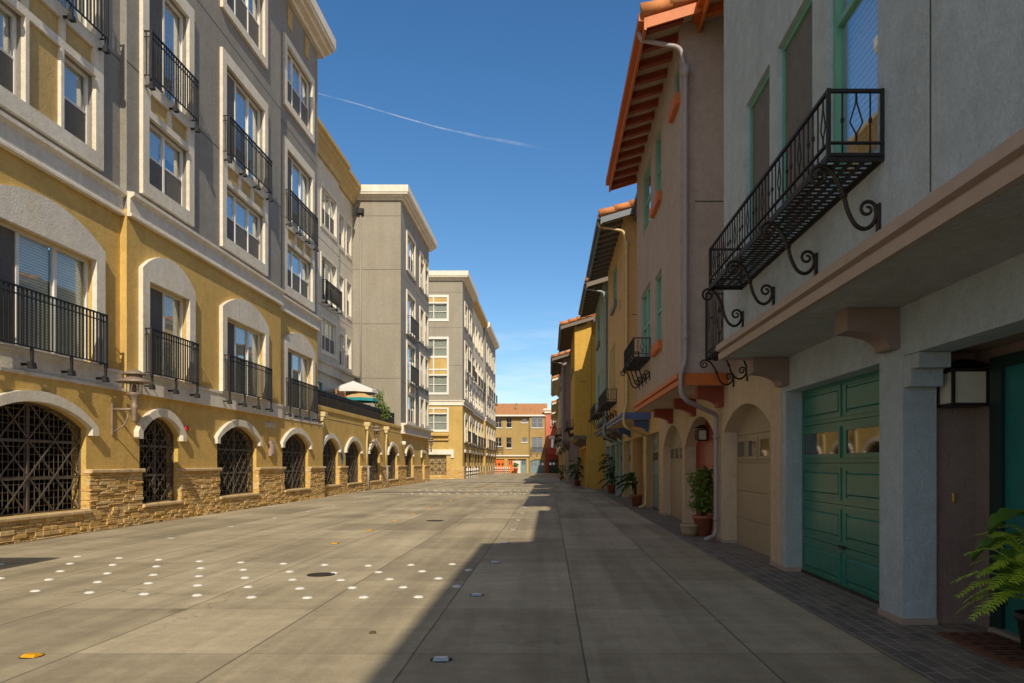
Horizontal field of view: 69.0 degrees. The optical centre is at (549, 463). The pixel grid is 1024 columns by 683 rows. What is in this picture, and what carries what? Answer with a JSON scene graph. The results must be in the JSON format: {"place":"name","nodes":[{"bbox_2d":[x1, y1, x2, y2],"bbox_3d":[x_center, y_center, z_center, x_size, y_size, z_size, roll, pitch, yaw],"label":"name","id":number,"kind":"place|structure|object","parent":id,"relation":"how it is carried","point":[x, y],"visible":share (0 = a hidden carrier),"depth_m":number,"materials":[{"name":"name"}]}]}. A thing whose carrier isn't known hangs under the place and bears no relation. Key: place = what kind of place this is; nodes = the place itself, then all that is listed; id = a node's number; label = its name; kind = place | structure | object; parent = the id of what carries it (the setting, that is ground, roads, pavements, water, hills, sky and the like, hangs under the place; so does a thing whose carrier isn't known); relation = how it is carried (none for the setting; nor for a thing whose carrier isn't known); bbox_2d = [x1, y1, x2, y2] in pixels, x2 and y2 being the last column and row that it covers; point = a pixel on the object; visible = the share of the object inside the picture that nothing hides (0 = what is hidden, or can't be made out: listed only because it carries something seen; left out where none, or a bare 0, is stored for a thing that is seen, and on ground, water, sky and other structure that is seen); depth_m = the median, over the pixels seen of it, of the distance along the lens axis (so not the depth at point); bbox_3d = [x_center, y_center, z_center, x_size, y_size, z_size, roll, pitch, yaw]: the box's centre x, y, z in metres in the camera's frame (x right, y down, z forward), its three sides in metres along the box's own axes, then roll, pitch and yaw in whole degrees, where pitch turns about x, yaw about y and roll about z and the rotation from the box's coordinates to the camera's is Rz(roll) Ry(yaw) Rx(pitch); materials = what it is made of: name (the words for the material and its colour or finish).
{"place":"outdoors","nodes":[
{"label":"outdoors","id":0,"kind":"place"},
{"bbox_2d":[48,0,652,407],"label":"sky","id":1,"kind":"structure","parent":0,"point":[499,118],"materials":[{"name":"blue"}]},
{"bbox_2d":[0,473,934,682],"bbox_3d":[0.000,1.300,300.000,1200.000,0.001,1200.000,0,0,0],"label":"street","id":2,"kind":"structure","parent":0,"point":[584,586],"depth_m":6.98,"materials":[{"name":"concrete"}]},
{"bbox_2d":[18,653,44,658],"bbox_3d":[-3.500,1.291,5.030,0.150,0.018,0.148,0,0,7],"label":"road reflector","id":3,"kind":"object","parent":2,"relation":"on","point":[30,655],"visible":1,"depth_m":5.00,"materials":[{"name":"plastic"}]},
{"bbox_2d":[0,0,407,544],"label":"apartment building","id":4,"kind":"structure","parent":2,"relation":"on","point":[158,179],"depth_m":17.02,"materials":[{"name":"paint"}]},
{"bbox_2d":[0,3,16,95],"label":"window","id":5,"kind":"structure","parent":4,"relation":"in","point":[8,63],"depth_m":12.43,"materials":[{"name":"glass"}]},
{"bbox_2d":[0,221,87,361],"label":"window","id":6,"kind":"structure","parent":4,"relation":"in","point":[26,260],"depth_m":13.33,"materials":[{"name":"clear glass"}]},
{"bbox_2d":[58,0,87,28],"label":"window","id":7,"kind":"structure","parent":4,"relation":"in","point":[63,2],"depth_m":14.34,"materials":[{"name":"white plastic"}]},
{"bbox_2d":[64,57,87,144],"bbox_3d":[-9.210,-6.825,14.025,0.440,1.550,1.050,0,0,0],"label":"window","id":8,"kind":"structure","parent":4,"relation":"in","point":[75,117],"depth_m":14.20,"materials":[{"name":"white glass"}]},
{"bbox_2d":[111,369,153,434],"bbox_3d":[-8.370,-1.242,15.000,0.686,1.325,0.686,0,0,45],"label":"wall lamp","id":9,"kind":"object","parent":4,"relation":"attached to","point":[134,377],"visible":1,"depth_m":14.95,"materials":[{"name":"brown metal"}]},
{"bbox_2d":[149,123,182,205],"bbox_3d":[-9.068,-6.825,17.070,0.444,1.550,1.900,0,0,0],"label":"window","id":10,"kind":"structure","parent":4,"relation":"in","point":[163,157],"depth_m":17.18,"materials":[{"name":"glass"}]},
{"bbox_2d":[149,0,182,112],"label":"window","id":11,"kind":"structure","parent":4,"relation":"in","point":[163,21],"depth_m":17.37,"materials":[{"name":"glass"}]},
{"bbox_2d":[150,285,182,380],"bbox_3d":[-9.068,-2.960,17.070,0.444,2.120,1.900,0,0,0],"label":"window","id":12,"kind":"structure","parent":4,"relation":"in","point":[163,305],"depth_m":17.36,"materials":[{"name":"white glass"}]},
{"bbox_2d":[227,319,259,397],"bbox_3d":[-9.068,-2.960,21.400,0.444,2.120,2.800,0,0,0],"label":"window","id":13,"kind":"structure","parent":4,"relation":"in","point":[241,344],"depth_m":21.71,"materials":[{"name":"white glass"}]},
{"bbox_2d":[227,189,259,259],"bbox_3d":[-9.068,-6.825,21.400,0.444,1.550,2.800,0,0,0],"label":"window","id":14,"kind":"structure","parent":4,"relation":"in","point":[241,227],"depth_m":21.64,"materials":[{"name":"white glass"}]},
{"bbox_2d":[227,72,259,183],"bbox_3d":[-9.068,-9.550,21.400,0.444,2.560,2.800,0,0,0],"label":"window","id":15,"kind":"structure","parent":4,"relation":"in","point":[245,116],"depth_m":21.78,"materials":[{"name":"white glass"}]},
{"bbox_2d":[227,0,259,49],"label":"window","id":16,"kind":"structure","parent":4,"relation":"in","point":[244,10],"depth_m":21.99,"materials":[{"name":"white glass"}]},
{"bbox_2d":[288,350,308,410],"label":"window","id":17,"kind":"structure","parent":4,"relation":"in","point":[296,365],"depth_m":27.08,"materials":[{"name":"glass"}]},
{"bbox_2d":[288,247,308,298],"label":"window","id":18,"kind":"structure","parent":4,"relation":"in","point":[296,271],"depth_m":27.08,"materials":[{"name":"glass"}]},
{"bbox_2d":[288,155,308,238],"bbox_3d":[-9.318,-9.550,26.750,0.444,2.560,2.800,0,0,0],"label":"window","id":19,"kind":"structure","parent":4,"relation":"in","point":[296,184],"depth_m":27.08,"materials":[{"name":"glass"}]},
{"bbox_2d":[288,52,308,128],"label":"window","id":20,"kind":"structure","parent":4,"relation":"in","point":[296,91],"depth_m":27.08,"materials":[{"name":"glass"}]},
{"bbox_2d":[307,572,334,576],"bbox_3d":[-2.680,1.296,8.720,0.320,0.009,0.320,0,0,0],"label":"manhole cover","id":21,"kind":"object","parent":2,"relation":"on","point":[322,574],"visible":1,"depth_m":8.69,"materials":[{"name":"metal"}]},
{"bbox_2d":[318,389,430,495],"bbox_3d":[-11.870,-0.700,42.290,6.260,4.600,26.680,0,0,0],"label":"arcade","id":22,"kind":"object","parent":2,"relation":"on","point":[346,422],"visible":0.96,"depth_m":36.15,"materials":[{"name":"paint"}]},
{"bbox_2d":[317,117,360,393],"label":"recessed wing","id":23,"kind":"structure","parent":22,"relation":"on","point":[339,186],"depth_m":40.69,"materials":[{"name":"beige paint"}]},
{"bbox_2d":[322,188,333,234],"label":"window","id":24,"kind":"structure","parent":23,"relation":"in","point":[327,219],"depth_m":40.01,"materials":[{"name":"grey glass"}]},
{"bbox_2d":[322,257,333,306],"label":"window","id":25,"kind":"structure","parent":23,"relation":"in","point":[326,267],"depth_m":39.95,"materials":[{"name":"glass"}]},
{"bbox_2d":[322,319,333,353],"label":"window","id":26,"kind":"structure","parent":23,"relation":"in","point":[327,342],"depth_m":40.01,"materials":[{"name":"glass"}]},
{"bbox_2d":[340,217,341,245],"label":"window","id":27,"kind":"structure","parent":23,"relation":"in","point":[340,217],"depth_m":43.00,"materials":[{"name":"white plastic"}]},
{"bbox_2d":[340,335,341,364],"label":"window","id":28,"kind":"structure","parent":23,"relation":"in","point":[340,335],"depth_m":43.00,"materials":[{"name":"grey glass"}]},
{"bbox_2d":[347,225,348,253],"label":"window","id":29,"kind":"structure","parent":23,"relation":"in","point":[347,225],"depth_m":44.47,"materials":[{"name":"grey glass"}]},
{"bbox_2d":[347,284,348,314],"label":"window","id":30,"kind":"structure","parent":23,"relation":"in","point":[347,284],"depth_m":44.54,"materials":[{"name":"white plastic"}]},
{"bbox_2d":[347,339,348,367],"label":"window","id":31,"kind":"structure","parent":23,"relation":"in","point":[347,339],"depth_m":44.54,"materials":[{"name":"white plastic"}]},
{"bbox_2d":[335,388,345,396],"bbox_3d":[-10.000,-2.830,35.615,0.080,1.420,1.530,0,0,0],"label":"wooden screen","id":32,"kind":"object","parent":22,"relation":"on","point":[337,392],"visible":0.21,"depth_m":35.53,"materials":[{"name":"brown wood"}]},
{"bbox_2d":[328,379,377,394],"bbox_3d":[-10.450,-3.310,39.600,2.508,2.380,2.508,0,0,0],"label":"parasol","id":33,"kind":"object","parent":22,"relation":"on","point":[353,386],"visible":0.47,"depth_m":38.90,"materials":[{"name":"white fabric"}]},
{"bbox_2d":[346,391,377,402],"bbox_3d":[-10.000,-3.025,39.000,1.839,1.810,1.839,0,0,0],"label":"parasol","id":34,"kind":"object","parent":22,"relation":"on","point":[358,396],"visible":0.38,"depth_m":38.49,"materials":[{"name":"beige fabric"}]},
{"bbox_2d":[368,425,382,450],"bbox_3d":[-8.580,-1.242,36.900,0.686,1.325,0.686,0,0,45],"label":"wall lamp","id":35,"kind":"object","parent":22,"relation":"attached to","point":[378,429],"visible":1,"depth_m":36.84,"materials":[{"name":"brown metal"}]},
{"bbox_2d":[373,387,391,421],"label":"shrub","id":36,"kind":"object","parent":22,"relation":"on","point":[382,405],"visible":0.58,"depth_m":40.95,"materials":[{"name":"green plant"}]},
{"bbox_2d":[353,185,436,438],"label":"grey block","id":37,"kind":"structure","parent":22,"relation":"on","point":[394,242],"depth_m":45.15,"materials":[{"name":"paint"}]},
{"bbox_2d":[408,238,412,272],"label":"window","id":38,"kind":"structure","parent":37,"relation":"in","point":[410,246],"depth_m":48.70,"materials":[{"name":"glass"}]},
{"bbox_2d":[408,297,412,335],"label":"window","id":39,"kind":"structure","parent":37,"relation":"in","point":[410,304],"depth_m":48.70,"materials":[{"name":"clear glass"}]},
{"bbox_2d":[408,346,412,382],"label":"window","id":40,"kind":"structure","parent":37,"relation":"in","point":[410,351],"depth_m":48.68,"materials":[{"name":"clear glass"}]},
{"bbox_2d":[408,396,412,422],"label":"window","id":41,"kind":"structure","parent":37,"relation":"in","point":[410,400],"depth_m":48.70,"materials":[{"name":"white glass"}]},
{"bbox_2d":[425,438,434,454],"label":"wall lamp","id":42,"kind":"object","parent":22,"relation":"attached to","point":[431,444],"visible":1,"depth_m":53.85,"materials":[{"name":"brown metal"}]},
{"bbox_2d":[430,656,452,662],"bbox_3d":[-0.720,1.291,4.940,0.150,0.018,0.148,0,0,-3],"label":"road reflector","id":43,"kind":"object","parent":2,"relation":"on","point":[439,659],"visible":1,"depth_m":4.91,"materials":[{"name":"blue plastic"}]},
{"bbox_2d":[429,271,498,478],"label":"apartment block","id":44,"kind":"structure","parent":2,"relation":"on","point":[463,344],"depth_m":65.17,"materials":[{"name":"grey paint"}]},
{"bbox_2d":[429,304,446,318],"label":"window","id":45,"kind":"structure","parent":44,"relation":"in","point":[436,311],"depth_m":65.17,"materials":[{"name":"white glass"}]},
{"bbox_2d":[429,339,446,355],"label":"window","id":46,"kind":"structure","parent":44,"relation":"in","point":[437,347],"depth_m":65.17,"materials":[{"name":"glass"}]},
{"bbox_2d":[429,376,446,392],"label":"window","id":47,"kind":"structure","parent":44,"relation":"in","point":[437,384],"depth_m":65.17,"materials":[{"name":"white glass"}]},
{"bbox_2d":[429,414,446,429],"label":"window","id":48,"kind":"structure","parent":44,"relation":"in","point":[436,421],"depth_m":65.17,"materials":[{"name":"white glass"}]},
{"bbox_2d":[469,593,483,595],"bbox_3d":[-0.720,1.291,7.370,0.150,0.018,0.148,0,0,3],"label":"road reflector","id":49,"kind":"object","parent":2,"relation":"on","point":[476,594],"visible":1,"depth_m":7.34,"materials":[{"name":"white ceramic"}]},
{"bbox_2d":[473,478,555,478],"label":"road marking","id":50,"kind":"object","parent":2,"relation":"on","point":[514,478],"visible":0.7,"depth_m":66.05,"materials":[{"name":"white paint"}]},
{"bbox_2d":[512,463,518,472],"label":"potted plant","id":51,"kind":"object","parent":2,"relation":"on","point":[515,465],"visible":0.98,"depth_m":103.18,"materials":[{"name":"green plant"}]},
{"bbox_2d":[495,403,546,472],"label":"townhouse","id":52,"kind":"structure","parent":2,"relation":"on","point":[520,434],"depth_m":104.60,"materials":[{"name":"paint"}]},
{"bbox_2d":[495,418,501,427],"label":"window","id":53,"kind":"structure","parent":52,"relation":"in","point":[498,421],"depth_m":104.70,"materials":[{"name":"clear glass"}]},
{"bbox_2d":[495,438,501,446],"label":"window","id":54,"kind":"structure","parent":52,"relation":"in","point":[499,440],"depth_m":104.67,"materials":[{"name":"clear glass"}]},
{"bbox_2d":[495,459,503,472],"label":"garage door","id":55,"kind":"structure","parent":52,"relation":"in","point":[498,465],"depth_m":104.95,"materials":[{"name":"orange paint"}]},
{"bbox_2d":[505,438,511,448],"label":"window","id":56,"kind":"structure","parent":52,"relation":"in","point":[508,440],"depth_m":104.70,"materials":[{"name":"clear glass"}]},
{"bbox_2d":[506,418,511,427],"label":"window","id":57,"kind":"structure","parent":52,"relation":"in","point":[508,420],"depth_m":104.70,"materials":[{"name":"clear glass"}]},
{"bbox_2d":[508,459,512,472],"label":"door","id":58,"kind":"structure","parent":52,"relation":"in","point":[510,461],"depth_m":105.01,"materials":[{"name":"orange paint"}]},
{"bbox_2d":[521,459,525,472],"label":"door","id":59,"kind":"structure","parent":52,"relation":"in","point":[523,461],"depth_m":105.01,"materials":[{"name":"wood"}]},
{"bbox_2d":[531,417,542,427],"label":"window","id":60,"kind":"structure","parent":52,"relation":"in","point":[536,422],"depth_m":104.21,"materials":[{"name":"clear glass"}]},
{"bbox_2d":[530,459,543,472],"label":"garage door","id":61,"kind":"structure","parent":52,"relation":"in","point":[537,463],"depth_m":104.29,"materials":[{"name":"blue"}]},
{"bbox_2d":[532,437,542,452],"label":"window","id":62,"kind":"structure","parent":52,"relation":"in","point":[537,442],"depth_m":104.21,"materials":[{"name":"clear glass"}]},
{"bbox_2d":[543,408,558,472],"bbox_3d":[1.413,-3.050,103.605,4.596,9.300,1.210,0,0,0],"label":"townhouse","id":63,"kind":"structure","parent":2,"relation":"on","point":[551,460],"depth_m":103.70,"materials":[{"name":"paint"}]},
{"bbox_2d":[550,420,555,427],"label":"window","id":64,"kind":"structure","parent":63,"relation":"in","point":[553,423],"depth_m":103.78,"materials":[{"name":"white plastic"}]},
{"bbox_2d":[551,439,555,447],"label":"window","id":65,"kind":"structure","parent":63,"relation":"in","point":[553,445],"depth_m":103.88,"materials":[{"name":"white glass"}]},
{"bbox_2d":[549,459,558,472],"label":"garage door","id":66,"kind":"structure","parent":63,"relation":"in","point":[553,463],"depth_m":103.88,"materials":[{"name":"black"}]},
{"bbox_2d":[551,399,562,475],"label":"townhouse","id":67,"kind":"structure","parent":2,"relation":"on","point":[554,410],"depth_m":81.80,"materials":[{"name":"red paint"}]},
{"bbox_2d":[551,374,566,480],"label":"townhouse","id":68,"kind":"structure","parent":2,"relation":"on","point":[555,384],"depth_m":60.73,"materials":[{"name":"red paint"}]},
{"bbox_2d":[553,465,565,479],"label":"potted plant","id":69,"kind":"object","parent":2,"relation":"on","point":[561,477],"visible":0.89,"depth_m":58.05,"materials":[{"name":"green plant"}]},
{"bbox_2d":[550,350,578,483],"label":"townhouse","id":70,"kind":"structure","parent":2,"relation":"on","point":[560,364],"depth_m":47.02,"materials":[{"name":"paint"}]},
{"bbox_2d":[557,314,605,488],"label":"townhouse","id":71,"kind":"structure","parent":2,"relation":"on","point":[577,336],"depth_m":38.02,"materials":[{"name":"yellow paint"}]},
{"bbox_2d":[578,276,622,496],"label":"townhouse","id":72,"kind":"structure","parent":2,"relation":"on","point":[594,298],"depth_m":30.21,"materials":[{"name":"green paint"}]},
{"bbox_2d":[595,312,599,350],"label":"window","id":73,"kind":"structure","parent":72,"relation":"in","point":[598,343],"depth_m":32.15,"materials":[{"name":"clear glass"}]},
{"bbox_2d":[621,444,621,494],"bbox_3d":[3.045,0.220,30.450,0.070,2.158,2.494,0,0,0],"label":"garage door","id":74,"kind":"structure","parent":72,"relation":"in","point":[621,444],"depth_m":31.34,"materials":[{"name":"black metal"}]},
{"bbox_2d":[586,193,660,514],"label":"townhouse","id":75,"kind":"structure","parent":2,"relation":"on","point":[613,255],"depth_m":21.90,"materials":[{"name":"paint"}]},
{"bbox_2d":[610,264,616,315],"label":"window","id":76,"kind":"structure","parent":75,"relation":"in","point":[614,304],"depth_m":24.16,"materials":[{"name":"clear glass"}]},
{"bbox_2d":[628,441,630,498],"bbox_3d":[3.045,0.220,27.350,0.070,2.158,2.494,0,0,0],"label":"garage door","id":77,"kind":"structure","parent":75,"relation":"in","point":[629,455],"depth_m":28.17,"materials":[{"name":"teal metal"}]},
{"bbox_2d":[652,433,658,510],"bbox_3d":[3.045,0.220,20.650,0.070,2.158,2.494,0,0,0],"label":"garage door","id":78,"kind":"structure","parent":75,"relation":"in","point":[655,437],"depth_m":21.16,"materials":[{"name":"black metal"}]},
{"bbox_2d":[606,0,854,568],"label":"townhouse","id":79,"kind":"structure","parent":2,"relation":"on","point":[667,154],"depth_m":12.08,"materials":[{"name":"beige paint"}]},
{"bbox_2d":[643,285,649,356],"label":"window","id":80,"kind":"structure","parent":79,"relation":"in","point":[646,298],"depth_m":16.70,"materials":[{"name":"clear glass"}]},
{"bbox_2d":[645,160,650,230],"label":"window","id":81,"kind":"structure","parent":79,"relation":"in","point":[648,174],"depth_m":16.36,"materials":[{"name":"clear glass"}]},
{"bbox_2d":[650,272,661,356],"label":"window","id":82,"kind":"structure","parent":79,"relation":"in","point":[656,348],"depth_m":14.68,"materials":[{"name":"clear glass"}]},
{"bbox_2d":[650,130,661,217],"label":"window","id":83,"kind":"structure","parent":79,"relation":"in","point":[658,197],"depth_m":14.59,"materials":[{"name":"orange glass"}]},
{"bbox_2d":[668,69,679,122],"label":"window","id":84,"kind":"structure","parent":79,"relation":"in","point":[675,103],"depth_m":12.27,"materials":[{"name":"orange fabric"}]},
{"bbox_2d":[670,429,681,519],"bbox_3d":[3.051,0.194,17.320,0.058,2.206,2.674,0,0,0],"label":"garage door","id":85,"kind":"structure","parent":79,"relation":"in","point":[676,446],"depth_m":17.82,"materials":[{"name":"beige paint"}]},
{"bbox_2d":[695,425,707,440],"bbox_3d":[2.964,-0.608,14.620,0.242,0.318,0.316,0,0,0],"label":"lantern","id":86,"kind":"object","parent":79,"relation":"attached to","point":[700,434],"visible":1,"depth_m":14.52,"materials":[{"name":"brown metal"}]},
{"bbox_2d":[696,421,713,531],"bbox_3d":[3.108,0.189,14.180,0.065,2.218,3.036,0,0,0],"label":"door","id":87,"kind":"structure","parent":79,"relation":"in","point":[704,449],"depth_m":14.56,"materials":[{"name":"red paint"}]},
{"bbox_2d":[737,406,770,556],"bbox_3d":[3.081,0.204,10.900,0.058,2.186,2.594,0,0,0],"label":"garage door","id":88,"kind":"structure","parent":79,"relation":"in","point":[753,445],"depth_m":11.15,"materials":[{"name":"beige paint"}]},
{"bbox_2d":[701,0,1023,641],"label":"townhouse","id":89,"kind":"structure","parent":2,"relation":"on","point":[872,272],"depth_m":5.92,"materials":[{"name":"grey paint"}]},
{"bbox_2d":[750,70,769,259],"bbox_3d":[2.170,-2.925,7.530,0.060,1.808,0.848,0,0,0],"label":"window","id":90,"kind":"structure","parent":89,"relation":"in","point":[760,105],"depth_m":7.61,"materials":[{"name":"grey glass"}]},
{"bbox_2d":[782,0,811,232],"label":"window","id":91,"kind":"structure","parent":89,"relation":"in","point":[797,49],"depth_m":6.48,"materials":[{"name":"grey glass"}]},
{"bbox_2d":[801,370,878,604],"bbox_3d":[3.045,0.210,7.695,0.070,2.178,2.524,0,0,0],"label":"garage door","id":92,"kind":"structure","parent":89,"relation":"in","point":[840,452],"depth_m":7.70,"materials":[{"name":"green paint"}]},
{"bbox_2d":[833,0,877,185],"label":"window","id":93,"kind":"structure","parent":89,"relation":"in","point":[862,15],"depth_m":5.47,"materials":[{"name":"blue glass"}]},
{"bbox_2d":[937,359,989,407],"bbox_3d":[3.285,-0.642,5.903,0.370,0.376,0.290,0,0,0],"label":"lantern","id":94,"kind":"object","parent":89,"relation":"attached to","point":[965,383],"visible":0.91,"depth_m":5.81,"materials":[{"name":"white glass"}]},
{"bbox_2d":[1005,363,1023,633],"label":"door","id":95,"kind":"structure","parent":89,"relation":"in","point":[1014,375],"depth_m":5.49,"materials":[{"name":"teal paint"}]},
{"bbox_2d":[556,473,1023,682],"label":"pavement","id":96,"kind":"structure","parent":0,"point":[927,651],"depth_m":6.08,"materials":[{"name":"brick"}]},
{"bbox_2d":[565,457,583,485],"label":"potted plant","id":97,"kind":"object","parent":96,"relation":"on","point":[576,477],"visible":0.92,"depth_m":43.58,"materials":[{"name":"green plant"}]},
{"bbox_2d":[598,454,614,493],"bbox_3d":[2.680,0.417,32.557,1.156,1.755,1.041,0,0,31],"label":"potted plant","id":98,"kind":"object","parent":96,"relation":"on","point":[611,487],"visible":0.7,"depth_m":32.50,"materials":[{"name":"green plant"}]},
{"bbox_2d":[601,472,642,505],"bbox_3d":[2.394,0.774,22.732,1.232,1.042,1.094,0,0,-33],"label":"potted plant","id":99,"kind":"object","parent":96,"relation":"on","point":[636,499],"visible":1,"depth_m":22.64,"materials":[{"name":"green plant"}]},
{"bbox_2d":[680,523,697,535],"bbox_3d":[2.530,1.192,13.450,0.346,0.205,0.347,0,0,0],"label":"plant pot","id":100,"kind":"object","parent":96,"relation":"on","point":[689,529],"visible":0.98,"depth_m":13.32,"materials":[{"name":"ceramic"}]},
{"bbox_2d":[685,465,713,535],"bbox_3d":[2.770,0.656,13.453,0.649,1.278,0.583,0,0,0],"label":"potted bush","id":101,"kind":"object","parent":96,"relation":"on","point":[703,521],"visible":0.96,"depth_m":13.35,"materials":[{"name":"green plant"}]},
{"bbox_2d":[936,632,1023,667],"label":"doormat","id":102,"kind":"object","parent":96,"relation":"on","point":[1003,649],"visible":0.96,"depth_m":5.25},
{"bbox_2d":[950,524,1023,621],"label":"potted fern","id":103,"kind":"object","parent":96,"relation":"on","point":[1013,544],"visible":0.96,"depth_m":4.83,"materials":[{"name":"green plant"}]},
{"bbox_2d":[969,508,1023,650],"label":"broad leaf plant","id":104,"kind":"object","parent":96,"relation":"on","point":[999,517],"visible":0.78,"depth_m":5.06,"materials":[{"name":"plant"}]}
]}

